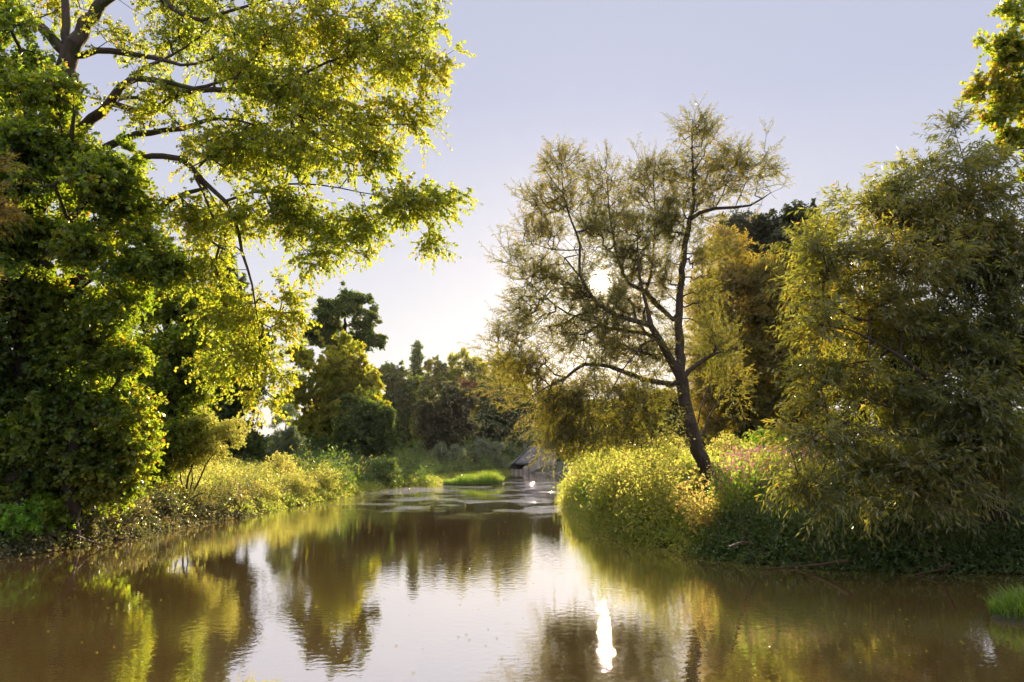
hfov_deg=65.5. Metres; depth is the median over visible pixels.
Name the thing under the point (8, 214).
willow tree
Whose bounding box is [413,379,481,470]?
hawthorn tree
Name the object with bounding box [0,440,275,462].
hedge thicket
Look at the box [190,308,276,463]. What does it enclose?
beech tree
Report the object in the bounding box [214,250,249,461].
poplar tree
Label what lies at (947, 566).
fallen branch
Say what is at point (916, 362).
elm tree
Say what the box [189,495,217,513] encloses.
bramble bush
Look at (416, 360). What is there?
spruce tree
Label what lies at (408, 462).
bank undergrowth
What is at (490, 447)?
willow shrub
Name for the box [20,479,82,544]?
dogwood bush
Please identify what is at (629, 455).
nettle clump
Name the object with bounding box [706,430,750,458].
nettle clump
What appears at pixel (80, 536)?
fallen branch
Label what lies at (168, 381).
hornbeam tree
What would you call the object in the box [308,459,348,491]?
reed clump
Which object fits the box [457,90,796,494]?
willow tree
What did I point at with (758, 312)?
willow tree
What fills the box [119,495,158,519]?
bramble bush
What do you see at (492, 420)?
elm tree
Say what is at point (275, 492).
reed clump
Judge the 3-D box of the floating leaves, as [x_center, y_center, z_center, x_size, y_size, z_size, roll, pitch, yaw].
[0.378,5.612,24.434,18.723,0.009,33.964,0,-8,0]
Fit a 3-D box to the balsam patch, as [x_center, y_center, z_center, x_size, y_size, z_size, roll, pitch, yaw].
[7.141,3.626,21.463,3.296,2.111,9.707,-2,-8,16]
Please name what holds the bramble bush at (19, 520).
on the ground at (559, 465)
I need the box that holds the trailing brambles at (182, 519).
[0,497,271,557]
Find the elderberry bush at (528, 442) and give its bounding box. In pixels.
[518,430,546,447]
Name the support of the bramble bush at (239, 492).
on the ground at (559, 465)
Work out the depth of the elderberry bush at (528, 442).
102.58 m
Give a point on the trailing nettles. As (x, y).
(650, 539)
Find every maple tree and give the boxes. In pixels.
[0,0,203,513]
[0,273,169,542]
[953,0,1023,182]
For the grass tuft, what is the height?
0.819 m
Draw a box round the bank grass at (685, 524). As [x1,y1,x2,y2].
[580,495,753,546]
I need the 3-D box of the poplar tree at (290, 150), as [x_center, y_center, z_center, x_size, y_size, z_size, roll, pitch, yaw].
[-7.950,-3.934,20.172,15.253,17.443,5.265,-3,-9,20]
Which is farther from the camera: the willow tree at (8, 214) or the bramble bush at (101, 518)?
the bramble bush at (101, 518)
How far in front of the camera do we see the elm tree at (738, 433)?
58.50 m
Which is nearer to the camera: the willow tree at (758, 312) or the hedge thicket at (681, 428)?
the willow tree at (758, 312)
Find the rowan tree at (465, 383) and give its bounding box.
[455,376,483,439]
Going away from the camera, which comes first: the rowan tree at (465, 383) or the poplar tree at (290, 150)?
the poplar tree at (290, 150)
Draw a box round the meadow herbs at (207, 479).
[0,452,352,533]
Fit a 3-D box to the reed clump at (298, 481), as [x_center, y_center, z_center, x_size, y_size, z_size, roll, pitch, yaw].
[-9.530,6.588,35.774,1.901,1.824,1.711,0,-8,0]
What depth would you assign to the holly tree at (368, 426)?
66.76 m
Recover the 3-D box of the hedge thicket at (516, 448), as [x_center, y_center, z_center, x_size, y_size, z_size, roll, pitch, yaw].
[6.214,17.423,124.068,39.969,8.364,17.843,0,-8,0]
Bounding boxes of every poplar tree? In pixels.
[9,0,483,523]
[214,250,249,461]
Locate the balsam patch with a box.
[710,437,828,514]
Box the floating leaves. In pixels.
[13,497,1019,672]
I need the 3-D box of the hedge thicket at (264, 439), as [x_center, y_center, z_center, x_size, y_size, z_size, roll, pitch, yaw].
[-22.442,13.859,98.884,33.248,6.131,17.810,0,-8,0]
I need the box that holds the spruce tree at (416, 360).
[407,340,425,376]
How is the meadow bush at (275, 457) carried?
on the ground at (559, 465)
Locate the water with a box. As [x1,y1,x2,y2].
[0,473,1023,681]
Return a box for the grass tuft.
[978,578,1023,622]
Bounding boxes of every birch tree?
[446,347,485,439]
[464,343,531,417]
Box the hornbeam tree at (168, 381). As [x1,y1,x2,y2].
[89,250,231,488]
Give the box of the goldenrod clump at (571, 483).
[563,464,584,503]
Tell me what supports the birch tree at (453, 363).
on the ground at (559, 465)
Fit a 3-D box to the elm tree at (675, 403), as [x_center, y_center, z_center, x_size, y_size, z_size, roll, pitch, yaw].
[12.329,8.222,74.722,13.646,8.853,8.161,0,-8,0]
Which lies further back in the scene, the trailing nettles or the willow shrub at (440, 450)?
the willow shrub at (440, 450)
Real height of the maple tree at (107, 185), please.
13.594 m
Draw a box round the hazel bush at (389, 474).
[360,454,406,487]
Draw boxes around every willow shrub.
[265,401,307,463]
[427,441,468,471]
[465,435,509,467]
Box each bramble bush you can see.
[0,471,47,509]
[0,498,44,545]
[54,505,100,538]
[84,506,110,531]
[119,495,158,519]
[143,485,181,516]
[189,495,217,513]
[208,487,246,504]
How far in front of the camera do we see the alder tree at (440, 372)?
141.13 m
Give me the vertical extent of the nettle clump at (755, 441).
1.981 m
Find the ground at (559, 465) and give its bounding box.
[5,460,1010,553]
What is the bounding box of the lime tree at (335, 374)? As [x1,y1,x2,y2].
[273,329,391,449]
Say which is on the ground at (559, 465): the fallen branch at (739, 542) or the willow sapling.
the willow sapling
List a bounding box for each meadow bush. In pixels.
[201,464,244,478]
[260,451,301,477]
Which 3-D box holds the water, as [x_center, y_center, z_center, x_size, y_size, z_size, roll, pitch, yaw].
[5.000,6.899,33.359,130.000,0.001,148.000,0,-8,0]
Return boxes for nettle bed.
[553,393,833,536]
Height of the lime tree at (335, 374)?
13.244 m
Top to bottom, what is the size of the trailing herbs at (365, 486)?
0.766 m
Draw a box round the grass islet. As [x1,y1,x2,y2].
[442,470,503,484]
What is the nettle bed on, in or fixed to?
on the ground at (559, 465)
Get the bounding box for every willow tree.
[0,147,33,358]
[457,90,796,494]
[660,221,842,449]
[742,94,1023,564]
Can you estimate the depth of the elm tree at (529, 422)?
137.31 m
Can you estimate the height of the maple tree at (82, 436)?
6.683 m
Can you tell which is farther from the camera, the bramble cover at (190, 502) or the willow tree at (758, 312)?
the willow tree at (758, 312)
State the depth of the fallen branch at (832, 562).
14.69 m
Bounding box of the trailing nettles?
[554,476,716,557]
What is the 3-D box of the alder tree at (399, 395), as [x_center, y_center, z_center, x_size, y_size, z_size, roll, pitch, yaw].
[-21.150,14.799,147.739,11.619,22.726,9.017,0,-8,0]
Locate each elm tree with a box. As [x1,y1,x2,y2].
[464,377,538,443]
[524,390,581,429]
[577,383,686,453]
[671,359,788,457]
[794,297,956,459]
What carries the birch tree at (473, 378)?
on the ground at (559, 465)
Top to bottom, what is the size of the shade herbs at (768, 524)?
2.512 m
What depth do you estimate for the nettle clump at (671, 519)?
18.88 m
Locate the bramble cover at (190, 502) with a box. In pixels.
[0,468,304,547]
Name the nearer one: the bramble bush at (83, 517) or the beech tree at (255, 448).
the bramble bush at (83, 517)
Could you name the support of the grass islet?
in the water
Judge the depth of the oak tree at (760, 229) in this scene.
66.74 m
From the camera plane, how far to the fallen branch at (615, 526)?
20.49 m
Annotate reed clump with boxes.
[252,478,282,501]
[283,467,318,495]
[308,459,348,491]
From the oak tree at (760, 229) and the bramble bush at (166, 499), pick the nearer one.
the bramble bush at (166, 499)
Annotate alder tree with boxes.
[377,360,421,445]
[409,354,453,442]
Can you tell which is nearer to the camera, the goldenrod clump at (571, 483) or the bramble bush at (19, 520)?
the bramble bush at (19, 520)
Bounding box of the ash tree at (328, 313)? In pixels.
[299,280,388,353]
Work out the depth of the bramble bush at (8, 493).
17.93 m
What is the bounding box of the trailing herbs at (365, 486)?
[231,467,510,516]
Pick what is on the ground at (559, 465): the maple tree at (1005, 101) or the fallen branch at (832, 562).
the maple tree at (1005, 101)
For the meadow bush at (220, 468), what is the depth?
32.55 m
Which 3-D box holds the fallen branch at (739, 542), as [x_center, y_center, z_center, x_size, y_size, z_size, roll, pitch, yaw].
[4.062,3.549,14.273,1.169,1.198,5.246,-5,-10,31]
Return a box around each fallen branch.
[70,523,111,546]
[584,508,631,535]
[727,507,791,550]
[757,539,850,569]
[898,520,953,575]
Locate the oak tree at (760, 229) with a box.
[708,198,872,441]
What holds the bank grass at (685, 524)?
on the ground at (559, 465)
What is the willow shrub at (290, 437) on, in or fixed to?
on the ground at (559, 465)
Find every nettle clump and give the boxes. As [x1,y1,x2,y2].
[600,445,639,463]
[643,433,688,461]
[652,509,697,535]
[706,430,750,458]
[735,426,789,454]
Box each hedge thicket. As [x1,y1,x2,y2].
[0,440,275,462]
[259,434,422,462]
[464,427,595,461]
[589,416,876,460]
[860,411,1023,445]
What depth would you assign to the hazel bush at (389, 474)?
50.83 m
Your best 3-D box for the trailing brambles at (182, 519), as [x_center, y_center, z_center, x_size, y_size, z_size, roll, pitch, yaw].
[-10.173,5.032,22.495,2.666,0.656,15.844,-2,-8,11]
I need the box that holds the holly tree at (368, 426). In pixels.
[298,384,401,461]
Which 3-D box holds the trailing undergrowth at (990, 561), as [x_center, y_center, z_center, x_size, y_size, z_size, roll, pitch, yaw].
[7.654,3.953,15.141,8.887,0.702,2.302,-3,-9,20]
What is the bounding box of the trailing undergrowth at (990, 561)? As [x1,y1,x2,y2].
[681,524,1023,574]
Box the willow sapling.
[155,405,251,497]
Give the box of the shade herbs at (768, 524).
[690,453,1023,566]
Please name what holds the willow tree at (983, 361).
on the ground at (559, 465)
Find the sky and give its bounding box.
[0,0,1023,442]
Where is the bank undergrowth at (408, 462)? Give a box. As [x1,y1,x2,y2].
[268,434,515,489]
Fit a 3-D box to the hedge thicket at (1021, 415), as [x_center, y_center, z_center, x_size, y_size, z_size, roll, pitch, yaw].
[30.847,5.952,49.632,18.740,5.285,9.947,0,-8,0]
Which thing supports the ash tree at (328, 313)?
on the ground at (559, 465)

